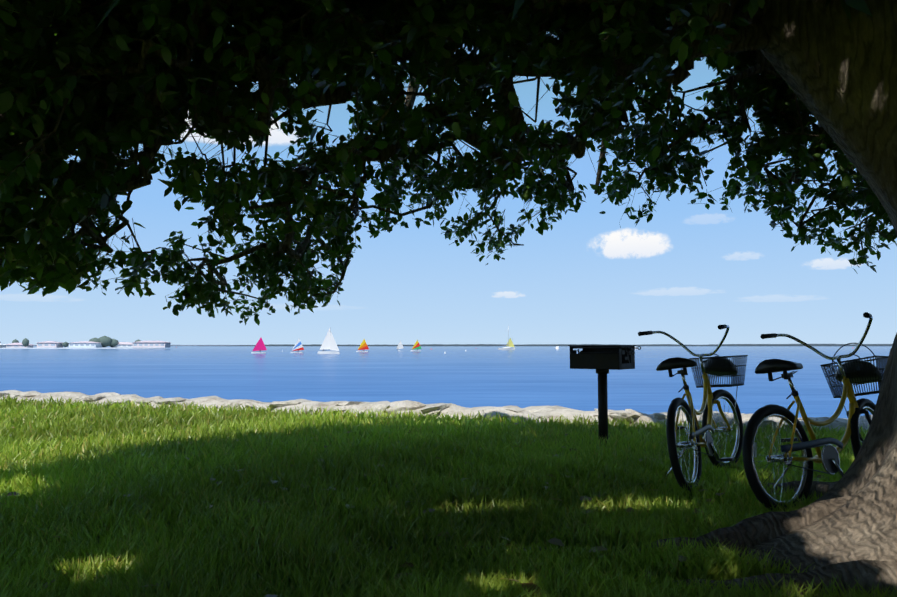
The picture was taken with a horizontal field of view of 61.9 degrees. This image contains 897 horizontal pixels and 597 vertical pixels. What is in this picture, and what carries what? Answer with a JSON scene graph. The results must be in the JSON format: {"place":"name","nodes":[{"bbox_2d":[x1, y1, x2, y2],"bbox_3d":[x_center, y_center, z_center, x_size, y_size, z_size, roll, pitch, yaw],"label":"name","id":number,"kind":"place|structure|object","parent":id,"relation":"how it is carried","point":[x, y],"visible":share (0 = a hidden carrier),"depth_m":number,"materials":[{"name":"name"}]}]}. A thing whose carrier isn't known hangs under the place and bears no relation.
{"place":"outdoors","nodes":[
{"label":"outdoors","id":0,"kind":"place"},
{"bbox_2d":[33,345,232,345],"bbox_3d":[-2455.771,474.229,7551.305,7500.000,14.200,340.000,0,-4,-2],"label":"coast","id":1,"kind":"structure","parent":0,"point":[191,345],"depth_m":7398.26,"materials":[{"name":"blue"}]},
{"bbox_2d":[180,114,300,144],"bbox_3d":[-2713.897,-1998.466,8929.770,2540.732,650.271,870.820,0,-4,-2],"label":"cloud","id":2,"kind":"structure","parent":0,"point":[278,136],"depth_m":9104.81,"materials":[{"name":"white"}]},
{"bbox_2d":[0,390,872,431],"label":"rocks","id":3,"kind":"object","parent":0,"point":[397,406],"visible":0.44,"depth_m":11.00,"materials":[{"name":"beige stone"}]},
{"bbox_2d":[0,346,891,418],"bbox_3d":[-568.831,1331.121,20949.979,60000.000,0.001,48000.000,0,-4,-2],"label":"bay water","id":4,"kind":"structure","parent":0,"point":[494,376],"depth_m":51.47,"materials":[{"name":"blue liquid"}]},
{"bbox_2d":[0,336,171,348],"bbox_3d":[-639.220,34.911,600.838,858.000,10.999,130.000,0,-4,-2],"label":"distant shoreline buildings","id":5,"kind":"structure","parent":4,"relation":"on","point":[103,342],"depth_m":564.07,"materials":[{"name":"white"}]},
{"bbox_2d":[251,338,266,352],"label":"sailboat","id":6,"kind":"object","parent":4,"relation":"on","point":[260,346],"visible":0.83,"depth_m":209.83,"materials":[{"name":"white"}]},
{"bbox_2d":[291,339,303,352],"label":"sailboat","id":7,"kind":"object","parent":4,"relation":"on","point":[298,346],"visible":0.94,"depth_m":224.59,"materials":[{"name":"white"}]},
{"bbox_2d":[317,328,339,353],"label":"white sloop","id":8,"kind":"object","parent":4,"relation":"on","point":[329,343],"visible":0.96,"depth_m":198.27,"materials":[{"name":"white fabric"}]},
{"bbox_2d":[356,339,368,351],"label":"sailboat","id":9,"kind":"object","parent":4,"relation":"on","point":[363,346],"visible":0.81,"depth_m":261.14,"materials":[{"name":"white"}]},
{"bbox_2d":[397,340,403,350],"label":"sailboat","id":10,"kind":"object","parent":4,"relation":"on","point":[400,346],"visible":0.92,"depth_m":344.06,"materials":[{"name":"white fabric"}]},
{"bbox_2d":[411,340,421,350],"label":"sailboat","id":11,"kind":"object","parent":4,"relation":"on","point":[417,346],"visible":0.94,"depth_m":297.31,"materials":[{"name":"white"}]},
{"bbox_2d":[498,325,514,349],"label":"sailboat","id":12,"kind":"object","parent":4,"relation":"on","point":[509,344],"visible":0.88,"depth_m":410.45,"materials":[{"name":"white"}]},
{"bbox_2d":[0,394,896,596],"bbox_3d":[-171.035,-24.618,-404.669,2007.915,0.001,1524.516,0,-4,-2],"label":"lawn ground","id":13,"kind":"structure","parent":0,"point":[352,481],"depth_m":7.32,"materials":[{"name":"green plant"}]},
{"bbox_2d":[0,423,837,596],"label":"fallen leaves","id":14,"kind":"object","parent":13,"relation":"on","point":[556,541],"visible":0.25,"depth_m":4.41,"materials":[{"name":"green plant"}]},
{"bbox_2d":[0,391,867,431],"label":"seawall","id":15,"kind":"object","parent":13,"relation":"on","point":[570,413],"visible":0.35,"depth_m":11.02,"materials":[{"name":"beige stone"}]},
{"bbox_2d":[0,0,896,596],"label":"tree","id":16,"kind":"object","parent":13,"relation":"on","point":[580,28],"depth_m":4.04,"materials":[{"name":"green plant"}]},
{"bbox_2d":[568,345,640,446],"bbox_3d":[1.666,1.034,7.904,0.666,1.080,0.420,-3,-5,36],"label":"park grill","id":17,"kind":"object","parent":13,"relation":"on","point":[602,360],"visible":0.92,"depth_m":7.86,"materials":[{"name":"metal"}]},
{"bbox_2d":[638,324,747,491],"bbox_3d":[1.909,0.814,5.880,0.715,1.226,1.795,-12,-9,31],"label":"bicycle","id":18,"kind":"object","parent":13,"relation":"on","point":[721,366],"visible":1,"depth_m":5.96,"materials":[{"name":"yellow metal"}]},
{"bbox_2d":[742,312,888,511],"bbox_3d":[2.550,0.749,5.008,1.800,1.219,0.722,2,-12,-32],"label":"bicycle","id":19,"kind":"object","parent":13,"relation":"on","point":[854,372],"visible":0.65,"depth_m":4.89,"materials":[{"name":"yellow metal"}]},
{"bbox_2d":[0,25,896,344],"label":"sky","id":20,"kind":"structure","parent":0,"point":[409,285],"materials":[{"name":"blue"}]},
{"bbox_2d":[494,292,521,297],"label":"cloud","id":21,"kind":"structure","parent":0,"point":[509,294],"depth_m":9021.58,"materials":[{"name":"white"}]},
{"bbox_2d":[233,344,892,345],"bbox_3d":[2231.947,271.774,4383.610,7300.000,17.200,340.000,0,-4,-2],"label":"coast","id":22,"kind":"structure","parent":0,"point":[593,344],"depth_m":4222.41,"materials":[{"name":"blue"}]},
{"bbox_2d":[594,229,669,258],"bbox_3d":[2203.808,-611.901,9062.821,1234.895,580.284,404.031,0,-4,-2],"label":"cloud","id":23,"kind":"structure","parent":0,"point":[624,243],"depth_m":9054.32,"materials":[{"name":"white"}]},
{"bbox_2d":[812,259,858,268],"bbox_3d":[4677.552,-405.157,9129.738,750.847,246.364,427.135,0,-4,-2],"label":"cloud","id":24,"kind":"structure","parent":0,"point":[830,264],"depth_m":9128.83,"materials":[{"name":"white"}]}
]}

